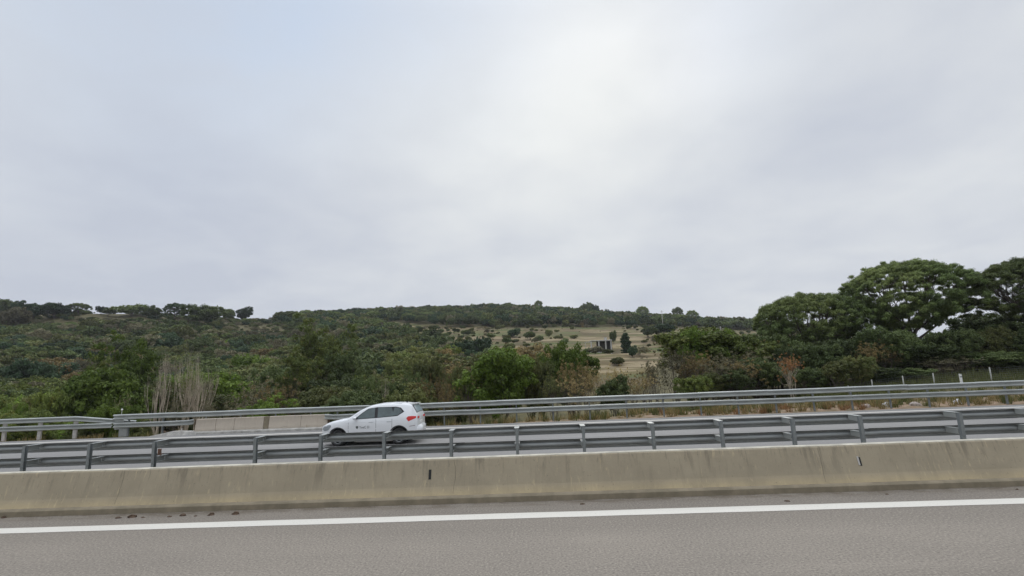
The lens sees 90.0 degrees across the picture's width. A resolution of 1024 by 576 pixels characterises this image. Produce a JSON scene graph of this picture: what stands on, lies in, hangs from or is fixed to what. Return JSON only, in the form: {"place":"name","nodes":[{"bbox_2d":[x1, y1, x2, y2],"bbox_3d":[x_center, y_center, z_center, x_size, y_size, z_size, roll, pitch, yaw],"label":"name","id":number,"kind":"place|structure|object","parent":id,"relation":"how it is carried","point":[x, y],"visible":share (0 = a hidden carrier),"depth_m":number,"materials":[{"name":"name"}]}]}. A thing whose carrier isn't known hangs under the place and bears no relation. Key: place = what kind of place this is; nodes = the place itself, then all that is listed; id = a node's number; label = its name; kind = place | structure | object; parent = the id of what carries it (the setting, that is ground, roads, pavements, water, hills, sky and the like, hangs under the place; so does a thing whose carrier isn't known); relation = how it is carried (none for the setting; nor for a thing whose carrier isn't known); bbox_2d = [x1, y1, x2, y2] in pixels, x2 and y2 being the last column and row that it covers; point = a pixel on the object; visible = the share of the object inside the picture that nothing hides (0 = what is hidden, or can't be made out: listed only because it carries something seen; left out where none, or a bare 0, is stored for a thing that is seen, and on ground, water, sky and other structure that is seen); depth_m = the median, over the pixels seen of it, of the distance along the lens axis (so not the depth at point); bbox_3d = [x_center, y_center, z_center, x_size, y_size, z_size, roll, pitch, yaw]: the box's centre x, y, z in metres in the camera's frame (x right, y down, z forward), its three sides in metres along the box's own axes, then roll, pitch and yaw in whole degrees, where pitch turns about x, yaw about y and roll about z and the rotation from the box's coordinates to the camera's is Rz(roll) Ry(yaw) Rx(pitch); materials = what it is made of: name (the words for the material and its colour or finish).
{"place":"outdoors","nodes":[
{"label":"outdoors","id":0,"kind":"place"},
{"bbox_2d":[0,486,1023,575],"bbox_3d":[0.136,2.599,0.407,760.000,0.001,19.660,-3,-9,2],"label":"road","id":1,"kind":"structure","parent":0,"point":[971,540],"depth_m":7.71,"materials":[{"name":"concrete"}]},
{"bbox_2d":[0,498,1023,533],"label":"road edge line","id":2,"kind":"object","parent":1,"relation":"on","point":[539,515],"visible":1,"depth_m":9.10,"materials":[{"name":"paint"}]},
{"bbox_2d":[0,404,1023,471],"bbox_3d":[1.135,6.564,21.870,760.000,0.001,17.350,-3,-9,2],"label":"road far carriageway","id":3,"kind":"structure","parent":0,"point":[545,437],"depth_m":23.07,"materials":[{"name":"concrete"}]},
{"bbox_2d":[322,401,425,445],"bbox_3d":[-6.400,6.306,23.905,4.514,1.915,2.244,-3,-9,2],"label":"car","id":4,"kind":"object","parent":3,"relation":"on","point":[396,416],"visible":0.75,"depth_m":23.08,"materials":[{"name":"white paint"}]},
{"bbox_2d":[0,408,1023,470],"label":"guardrail","id":5,"kind":"object","parent":3,"relation":"on","point":[320,452],"visible":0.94,"depth_m":15.20,"materials":[{"name":"metal"}]},
{"bbox_2d":[6,406,1023,443],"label":"road far edge line","id":6,"kind":"object","parent":3,"relation":"on","point":[533,424],"visible":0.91,"depth_m":28.97,"materials":[{"name":"paint"}]},
{"bbox_2d":[0,0,1023,336],"label":"sky","id":7,"kind":"structure","parent":0,"point":[712,158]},
{"bbox_2d":[5,388,1023,441],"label":"dry grass","id":8,"kind":"structure","parent":0,"point":[873,404],"depth_m":31.84,"materials":[{"name":"plant"}]},
{"bbox_2d":[6,314,1023,424],"bbox_3d":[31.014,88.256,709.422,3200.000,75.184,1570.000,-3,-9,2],"label":"terrain","id":9,"kind":"structure","parent":0,"point":[586,334],"depth_m":173.52,"materials":[{"name":"plant"}]},
{"bbox_2d":[0,306,32,325],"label":"oak tree","id":10,"kind":"object","parent":9,"relation":"on","point":[14,315],"visible":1,"depth_m":250.65,"materials":[{"name":"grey plant"}]},
{"bbox_2d":[0,345,38,356],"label":"stone pine","id":11,"kind":"object","parent":9,"relation":"on","point":[13,349],"visible":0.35,"depth_m":157.77,"materials":[{"name":"green plant"}]},
{"bbox_2d":[0,408,55,441],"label":"bush","id":12,"kind":"object","parent":9,"relation":"on","point":[35,413],"visible":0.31,"depth_m":40.30,"materials":[{"name":"green plant"}]},
{"bbox_2d":[0,380,65,393],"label":"bush","id":13,"kind":"object","parent":9,"relation":"on","point":[23,386],"visible":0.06,"depth_m":68.60,"materials":[{"name":"green plant"}]},
{"bbox_2d":[4,358,62,378],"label":"oak tree","id":14,"kind":"object","parent":9,"relation":"on","point":[19,369],"visible":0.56,"depth_m":111.11,"materials":[{"name":"green plant"}]},
{"bbox_2d":[28,302,72,317],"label":"oak tree","id":15,"kind":"object","parent":9,"relation":"on","point":[50,308],"visible":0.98,"depth_m":272.72,"materials":[{"name":"green plant"}]},
{"bbox_2d":[29,386,82,439],"bbox_3d":[-38.800,12.335,44.405,4.497,7.720,4.996,-9,-12,37],"label":"bush","id":16,"kind":"object","parent":9,"relation":"on","point":[55,403],"visible":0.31,"depth_m":43.58,"materials":[{"name":"green plant"}]},
{"bbox_2d":[30,414,85,439],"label":"bush","id":17,"kind":"object","parent":9,"relation":"on","point":[52,435],"visible":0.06,"depth_m":40.56,"materials":[{"name":"green plant"}]},
{"bbox_2d":[0,416,136,440],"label":"guardrail","id":18,"kind":"object","parent":9,"relation":"on","point":[75,426],"visible":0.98,"depth_m":31.96,"materials":[{"name":"metal"}]},
{"bbox_2d":[61,422,107,438],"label":"bush","id":19,"kind":"object","parent":9,"relation":"on","point":[81,432],"visible":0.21,"depth_m":36.19,"materials":[{"name":"green plant"}]},
{"bbox_2d":[60,367,164,420],"bbox_3d":[-35.989,11.998,46.369,8.363,9.704,8.115,0,-10,-16],"label":"broadleaf tree","id":20,"kind":"object","parent":9,"relation":"on","point":[93,390],"visible":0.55,"depth_m":44.75,"materials":[{"name":"green plant"}]},
{"bbox_2d":[86,402,142,437],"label":"bush","id":21,"kind":"object","parent":9,"relation":"on","point":[106,410],"visible":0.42,"depth_m":36.66,"materials":[{"name":"green plant"}]},
{"bbox_2d":[84,330,165,386],"bbox_3d":[-43.235,12.191,58.754,7.321,15.376,7.307,-5,-10,16],"label":"broadleaf tree","id":22,"kind":"object","parent":9,"relation":"on","point":[141,368],"visible":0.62,"depth_m":58.18,"materials":[{"name":"green plant"}]},
{"bbox_2d":[109,303,147,315],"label":"stone pine","id":23,"kind":"object","parent":9,"relation":"on","point":[133,309],"visible":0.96,"depth_m":277.08,"materials":[{"name":"green plant"}]},
{"bbox_2d":[144,352,175,434],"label":"bare poplar","id":24,"kind":"object","parent":9,"relation":"on","point":[163,401],"visible":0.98,"depth_m":40.16,"materials":[{"name":"grey plant"}]},
{"bbox_2d":[157,393,191,431],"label":"brushwood","id":25,"kind":"object","parent":9,"relation":"on","point":[173,409],"visible":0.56,"depth_m":38.68,"materials":[{"name":"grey plant"}]},
{"bbox_2d":[168,325,193,337],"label":"oak tree","id":26,"kind":"object","parent":9,"relation":"on","point":[183,331],"visible":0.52,"depth_m":210.45,"materials":[{"name":"green plant"}]},
{"bbox_2d":[139,380,233,434],"bbox_3d":[-32.529,13.084,48.649,10.111,8.808,8.387,-3,-9,3],"label":"bush","id":27,"kind":"object","parent":9,"relation":"on","point":[220,400],"visible":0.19,"depth_m":48.67,"materials":[{"name":"green plant"}]},
{"bbox_2d":[171,336,202,430],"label":"bare poplar","id":28,"kind":"object","parent":9,"relation":"on","point":[188,384],"visible":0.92,"depth_m":41.43,"materials":[{"name":"grey plant"}]},
{"bbox_2d":[179,337,218,352],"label":"oak tree","id":29,"kind":"object","parent":9,"relation":"on","point":[199,344],"visible":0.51,"depth_m":172.62,"materials":[{"name":"green plant"}]},
{"bbox_2d":[188,355,218,430],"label":"bare poplar","id":30,"kind":"object","parent":9,"relation":"on","point":[198,399],"visible":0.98,"depth_m":39.97,"materials":[{"name":"grey plant"}]},
{"bbox_2d":[180,304,228,322],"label":"stone pine","id":31,"kind":"object","parent":9,"relation":"on","point":[203,312],"visible":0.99,"depth_m":275.33,"materials":[{"name":"green plant"}]},
{"bbox_2d":[165,370,271,417],"bbox_3d":[-35.259,15.209,61.479,11.234,10.641,10.901,6,-13,-42],"label":"bush","id":32,"kind":"object","parent":9,"relation":"on","point":[225,387],"visible":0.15,"depth_m":60.10,"materials":[{"name":"green plant"}]},
{"bbox_2d":[213,390,258,417],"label":"brushwood","id":33,"kind":"object","parent":9,"relation":"on","point":[240,405],"visible":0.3,"depth_m":41.59,"materials":[{"name":"green plant"}]},
{"bbox_2d":[0,310,473,349],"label":"hillside wood","id":34,"kind":"object","parent":9,"relation":"on","point":[371,334],"visible":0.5,"depth_m":232.03,"materials":[{"name":"plant"}]},
{"bbox_2d":[153,414,329,435],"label":"concrete parapet","id":35,"kind":"structure","parent":9,"relation":"on","point":[262,424],"depth_m":31.54,"materials":[{"name":"concrete"}]},
{"bbox_2d":[229,373,276,408],"bbox_3d":[-29.233,14.697,58.966,4.621,10.008,6.447,-5,-10,14],"label":"brushwood","id":36,"kind":"object","parent":9,"relation":"on","point":[263,389],"visible":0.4,"depth_m":58.72,"materials":[{"name":"green plant"}]},
{"bbox_2d":[230,353,276,366],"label":"oak tree","id":37,"kind":"object","parent":9,"relation":"on","point":[246,360],"visible":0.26,"depth_m":119.91,"materials":[{"name":"green plant"}]},
{"bbox_2d":[237,392,300,416],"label":"bush","id":38,"kind":"object","parent":9,"relation":"on","point":[267,405],"visible":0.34,"depth_m":39.34,"materials":[{"name":"green plant"}]},
{"bbox_2d":[244,363,298,414],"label":"bush","id":39,"kind":"object","parent":9,"relation":"on","point":[273,372],"visible":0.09,"depth_m":66.45,"materials":[{"name":"green plant"}]},
{"bbox_2d":[0,336,550,417],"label":"hillside wood","id":40,"kind":"object","parent":9,"relation":"on","point":[68,360],"visible":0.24,"depth_m":135.44,"materials":[{"name":"plant"}]},
{"bbox_2d":[243,376,312,415],"bbox_3d":[-23.357,13.357,52.190,5.372,9.033,7.494,-8,-11,31],"label":"brushwood","id":41,"kind":"object","parent":9,"relation":"on","point":[268,392],"visible":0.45,"depth_m":52.03,"materials":[{"name":"green plant"}]},
{"bbox_2d":[265,345,323,414],"bbox_3d":[-24.350,12.806,57.800,6.166,12.419,4.568,-9,-11,34],"label":"tall tree","id":42,"kind":"object","parent":9,"relation":"on","point":[303,369],"visible":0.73,"depth_m":57.50,"materials":[{"name":"green plant"}]},
{"bbox_2d":[297,385,347,414],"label":"bush","id":43,"kind":"object","parent":9,"relation":"on","point":[318,397],"visible":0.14,"depth_m":45.69,"materials":[{"name":"green plant"}]},
{"bbox_2d":[292,312,359,379],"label":"tall tree","id":44,"kind":"object","parent":9,"relation":"on","point":[309,350],"visible":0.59,"depth_m":71.31,"materials":[{"name":"green plant"}]},
{"bbox_2d":[301,373,363,406],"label":"bush","id":45,"kind":"object","parent":9,"relation":"on","point":[332,379],"visible":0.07,"depth_m":55.90,"materials":[{"name":"green plant"}]},
{"bbox_2d":[323,338,371,380],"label":"tall tree","id":46,"kind":"object","parent":9,"relation":"on","point":[343,361],"visible":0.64,"depth_m":63.43,"materials":[{"name":"green plant"}]},
{"bbox_2d":[314,389,381,421],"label":"bush","id":47,"kind":"object","parent":9,"relation":"on","point":[371,398],"visible":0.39,"depth_m":36.53,"materials":[{"name":"green plant"}]},
{"bbox_2d":[349,374,380,391],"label":"bush","id":48,"kind":"object","parent":9,"relation":"on","point":[370,384],"visible":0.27,"depth_m":41.50,"materials":[{"name":"green plant"}]},
{"bbox_2d":[379,382,406,402],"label":"bush","id":49,"kind":"object","parent":9,"relation":"on","point":[392,388],"visible":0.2,"depth_m":40.61,"materials":[{"name":"green plant"}]},
{"bbox_2d":[379,341,430,379],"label":"tall tree","id":50,"kind":"object","parent":9,"relation":"on","point":[388,364],"visible":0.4,"depth_m":65.61,"materials":[{"name":"green plant"}]},
{"bbox_2d":[381,390,428,410],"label":"bush","id":51,"kind":"object","parent":9,"relation":"on","point":[406,398],"visible":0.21,"depth_m":39.67,"materials":[{"name":"green plant"}]},
{"bbox_2d":[375,381,453,425],"bbox_3d":[-8.384,10.772,42.273,6.122,6.202,5.940,7,-13,-43],"label":"bush","id":52,"kind":"object","parent":9,"relation":"on","point":[409,391],"visible":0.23,"depth_m":41.44,"materials":[{"name":"green plant"}]},
{"bbox_2d":[400,369,432,422],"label":"bush","id":53,"kind":"object","parent":9,"relation":"on","point":[413,379],"visible":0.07,"depth_m":45.54,"materials":[{"name":"green plant"}]},
{"bbox_2d":[413,356,445,393],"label":"bush","id":54,"kind":"object","parent":9,"relation":"on","point":[435,368],"visible":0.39,"depth_m":54.85,"materials":[{"name":"green plant"}]},
{"bbox_2d":[399,353,475,370],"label":"oak tree","id":55,"kind":"object","parent":9,"relation":"on","point":[444,357],"visible":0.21,"depth_m":84.55,"materials":[{"name":"green plant"}]},
{"bbox_2d":[420,371,458,423],"bbox_3d":[-5.838,10.027,42.315,3.617,6.647,2.593,2,-10,-24],"label":"brushwood","id":56,"kind":"object","parent":9,"relation":"on","point":[437,390],"visible":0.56,"depth_m":42.33,"materials":[{"name":"green plant"}]},
{"bbox_2d":[434,380,461,422],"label":"brushwood","id":57,"kind":"object","parent":9,"relation":"on","point":[444,399],"visible":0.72,"depth_m":39.28,"materials":[{"name":"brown plant"}]},
{"bbox_2d":[441,365,474,424],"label":"bush","id":58,"kind":"object","parent":9,"relation":"on","point":[457,371],"visible":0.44,"depth_m":48.84,"materials":[{"name":"green plant"}]},
{"bbox_2d":[451,345,538,422],"bbox_3d":[-1.450,8.864,42.239,7.386,8.040,7.611,1,-10,-20],"label":"broadleaf bush","id":59,"kind":"object","parent":9,"relation":"on","point":[494,373],"visible":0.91,"depth_m":40.67,"materials":[{"name":"green plant"}]},
{"bbox_2d":[0,363,1023,441],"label":"green grass","id":60,"kind":"structure","parent":9,"relation":"on","point":[985,374],"depth_m":37.72,"materials":[{"name":"green plant"}]},
{"bbox_2d":[517,357,556,420],"bbox_3d":[1.950,9.376,44.021,4.168,6.892,3.751,-4,-10,11],"label":"bush","id":61,"kind":"object","parent":9,"relation":"on","point":[532,391],"visible":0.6,"depth_m":43.11,"materials":[{"name":"green plant"}]},
{"bbox_2d":[273,303,809,329],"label":"ridge wood","id":62,"kind":"object","parent":9,"relation":"on","point":[505,314],"visible":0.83,"depth_m":369.00,"materials":[{"name":"plant"}]},
{"bbox_2d":[536,372,569,419],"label":"brushwood","id":63,"kind":"object","parent":9,"relation":"on","point":[554,389],"visible":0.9,"depth_m":37.57,"materials":[{"name":"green plant"}]},
{"bbox_2d":[534,340,600,413],"bbox_3d":[4.797,8.794,45.984,6.529,8.105,5.416,-4,-10,12],"label":"broadleaf bush","id":64,"kind":"object","parent":9,"relation":"on","point":[559,353],"visible":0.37,"depth_m":45.01,"materials":[{"name":"green plant"}]},
{"bbox_2d":[113,380,1023,436],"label":"guardrail","id":65,"kind":"object","parent":9,"relation":"on","point":[121,425],"visible":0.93,"depth_m":30.56,"materials":[{"name":"metal"}]},
{"bbox_2d":[551,358,586,417],"bbox_3d":[4.471,7.952,39.136,3.063,5.384,3.595,-2,-9,-2],"label":"brushwood","id":66,"kind":"object","parent":9,"relation":"on","point":[563,375],"visible":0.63,"depth_m":39.00,"materials":[{"name":"brown plant"}]},
{"bbox_2d":[556,374,594,417],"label":"brushwood","id":67,"kind":"object","parent":9,"relation":"on","point":[574,385],"visible":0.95,"depth_m":37.09,"materials":[{"name":"plant"}]},
{"bbox_2d":[416,322,750,365],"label":"field scrub","id":68,"kind":"object","parent":9,"relation":"on","point":[616,360],"visible":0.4,"depth_m":260.72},
{"bbox_2d":[573,360,597,413],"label":"brushwood","id":69,"kind":"object","parent":9,"relation":"on","point":[584,374],"visible":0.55,"depth_m":38.98,"materials":[{"name":"brown plant"}]},
{"bbox_2d":[583,366,606,412],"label":"brushwood","id":70,"kind":"object","parent":9,"relation":"on","point":[596,381],"visible":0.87,"depth_m":37.97,"materials":[{"name":"plant"}]},
{"bbox_2d":[594,374,630,415],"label":"bush","id":71,"kind":"object","parent":9,"relation":"on","point":[614,386],"visible":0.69,"depth_m":36.87,"materials":[{"name":"green plant"}]},
{"bbox_2d":[636,357,675,411],"bbox_3d":[12.566,8.408,44.626,3.593,5.091,3.062,-6,-10,23],"label":"brushwood","id":72,"kind":"object","parent":9,"relation":"on","point":[653,369],"visible":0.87,"depth_m":44.65,"materials":[{"name":"grey plant"}]},
{"bbox_2d":[653,345,695,401],"bbox_3d":[14.507,7.965,45.732,3.200,5.908,4.464,7,-13,-44],"label":"brushwood","id":73,"kind":"object","parent":9,"relation":"on","point":[671,366],"visible":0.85,"depth_m":45.56,"materials":[{"name":"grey plant"}]},
{"bbox_2d":[674,355,704,409],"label":"brushwood","id":74,"kind":"object","parent":9,"relation":"on","point":[687,372],"visible":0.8,"depth_m":43.59,"materials":[{"name":"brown plant"}]},
{"bbox_2d":[672,375,714,407],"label":"bush","id":75,"kind":"object","parent":9,"relation":"on","point":[698,382],"visible":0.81,"depth_m":40.30,"materials":[{"name":"green plant"}]},
{"bbox_2d":[675,325,734,399],"bbox_3d":[19.059,7.486,50.190,5.876,7.784,6.528,-4,-10,10],"label":"oak tree","id":76,"kind":"object","parent":9,"relation":"on","point":[692,332],"visible":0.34,"depth_m":48.57,"materials":[{"name":"green plant"}]},
{"bbox_2d":[692,372,728,400],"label":"bush","id":77,"kind":"object","parent":9,"relation":"on","point":[719,387],"visible":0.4,"depth_m":42.51,"materials":[{"name":"green plant"}]},
{"bbox_2d":[653,325,783,400],"bbox_3d":[20.276,7.701,51.623,11.432,7.754,11.093,-1,-10,-6],"label":"oak tree","id":78,"kind":"object","parent":9,"relation":"on","point":[674,340],"visible":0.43,"depth_m":48.70,"materials":[{"name":"green plant"}]},
{"bbox_2d":[693,354,746,399],"bbox_3d":[17.615,7.821,43.652,4.497,4.466,3.832,-4,-10,11],"label":"brushwood","id":79,"kind":"object","parent":9,"relation":"on","point":[718,368],"visible":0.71,"depth_m":43.38,"materials":[{"name":"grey plant"}]},
{"bbox_2d":[716,367,757,399],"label":"bush","id":80,"kind":"object","parent":9,"relation":"on","point":[742,377],"visible":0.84,"depth_m":42.83,"materials":[{"name":"green plant"}]},
{"bbox_2d":[713,356,768,399],"bbox_3d":[19.571,7.774,43.471,4.765,4.043,3.416,-9,-12,36],"label":"brushwood","id":81,"kind":"object","parent":9,"relation":"on","point":[743,367],"visible":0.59,"depth_m":43.24,"materials":[{"name":"green plant"}]},
{"bbox_2d":[721,335,781,398],"bbox_3d":[22.776,7.618,49.267,5.315,6.284,6.407,0,-10,-15],"label":"oak tree","id":82,"kind":"object","parent":9,"relation":"on","point":[770,348],"visible":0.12,"depth_m":48.08,"materials":[{"name":"green plant"}]},
{"bbox_2d":[734,357,787,398],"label":"bush","id":83,"kind":"object","parent":9,"relation":"on","point":[771,372],"visible":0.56,"depth_m":44.39,"materials":[{"name":"green plant"}]},
{"bbox_2d":[658,401,866,414],"bbox_3d":[15.361,7.394,31.645,12.257,0.601,2.970,-3,-9,2],"label":"rusty bracken","id":84,"kind":"object","parent":9,"relation":"on","point":[844,407],"visible":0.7,"depth_m":31.05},
{"bbox_2d":[752,331,800,388],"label":"oak tree","id":85,"kind":"object","parent":9,"relation":"on","point":[784,339],"visible":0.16,"depth_m":51.95,"materials":[{"name":"green plant"}]},
{"bbox_2d":[774,352,804,397],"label":"dead sapling","id":86,"kind":"object","parent":9,"relation":"on","point":[789,369],"visible":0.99,"depth_m":40.41,"materials":[{"name":"orange plant"}]},
{"bbox_2d":[784,366,829,395],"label":"bush","id":87,"kind":"object","parent":9,"relation":"on","point":[807,377],"visible":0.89,"depth_m":42.81,"materials":[{"name":"green plant"}]},
{"bbox_2d":[751,291,882,387],"bbox_3d":[32.908,5.682,56.352,12.724,10.482,12.772,-8,-11,29],"label":"stone pine","id":88,"kind":"object","parent":9,"relation":"on","point":[823,328],"visible":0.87,"depth_m":53.65,"materials":[{"name":"green plant"}]},
{"bbox_2d":[807,338,856,386],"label":"oak tree","id":89,"kind":"object","parent":9,"relation":"on","point":[847,346],"visible":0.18,"depth_m":46.96,"materials":[{"name":"green plant"}]},
{"bbox_2d":[817,360,853,386],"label":"oak tree","id":90,"kind":"object","parent":9,"relation":"on","point":[840,371],"visible":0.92,"depth_m":41.67,"materials":[{"name":"green plant"}]},
{"bbox_2d":[840,355,879,385],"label":"oak tree","id":91,"kind":"object","parent":9,"relation":"on","point":[861,368],"visible":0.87,"depth_m":41.65,"materials":[{"name":"green plant"}]},
{"bbox_2d":[733,325,1023,389],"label":"wood","id":92,"kind":"object","parent":9,"relation":"on","point":[873,340],"visible":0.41,"depth_m":46.41,"materials":[{"name":"plant"}]},
{"bbox_2d":[851,367,905,384],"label":"oak tree","id":93,"kind":"object","parent":9,"relation":"on","point":[883,374],"visible":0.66,"depth_m":41.91,"materials":[{"name":"green plant"}]},
{"bbox_2d":[891,367,937,382],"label":"oak tree","id":94,"kind":"object","parent":9,"relation":"on","point":[911,372],"visible":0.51,"depth_m":42.85,"materials":[{"name":"green plant"}]},
{"bbox_2d":[828,257,1007,368],"bbox_3d":[42.259,3.120,54.891,14.357,12.381,14.272,-4,-10,7],"label":"stone pine","id":95,"kind":"object","parent":9,"relation":"on","point":[925,304],"visible":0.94,"depth_m":51.91,"materials":[{"name":"green plant"}]},
{"bbox_2d":[893,344,964,371],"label":"oak tree","id":96,"kind":"object","parent":9,"relation":"on","point":[923,355],"visible":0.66,"depth_m":46.17,"materials":[{"name":"green plant"}]},
{"bbox_2d":[906,357,984,375],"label":"brushwood","id":97,"kind":"object","parent":9,"relation":"on","point":[947,362],"visible":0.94,"depth_m":44.60,"materials":[{"name":"green plant"}]},
{"bbox_2d":[949,350,1014,371],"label":"oak tree","id":98,"kind":"object","parent":9,"relation":"on","point":[974,356],"visible":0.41,"depth_m":45.37,"materials":[{"name":"green plant"}]},
{"bbox_2d":[944,312,1023,332],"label":"oak tree","id":99,"kind":"object","parent":9,"relation":"on","point":[955,324],"visible":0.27,"depth_m":58.71,"materials":[{"name":"green plant"}]},
{"bbox_2d":[952,256,1023,323],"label":"stone pine","id":100,"kind":"object","parent":9,"relation":"on","point":[1011,271],"visible":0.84,"depth_m":50.27,"materials":[{"name":"green plant"}]},
{"bbox_2d":[973,321,1023,332],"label":"oak tree","id":101,"kind":"object","parent":9,"relation":"on","point":[1008,324],"visible":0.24,"depth_m":56.54,"materials":[{"name":"green plant"}]},
{"bbox_2d":[975,352,1023,367],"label":"bush","id":102,"kind":"object","parent":9,"relation":"on","point":[1017,359],"visible":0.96,"depth_m":42.95,"materials":[{"name":"green plant"}]},
{"label":"median strip","id":103,"kind":"structure","parent":0,"visible":0},
{"bbox_2d":[0,437,1023,517],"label":"concrete barrier","id":104,"kind":"object","parent":103,"relation":"on","point":[934,464],"visible":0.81,"depth_m":10.33,"materials":[{"name":"concrete"}]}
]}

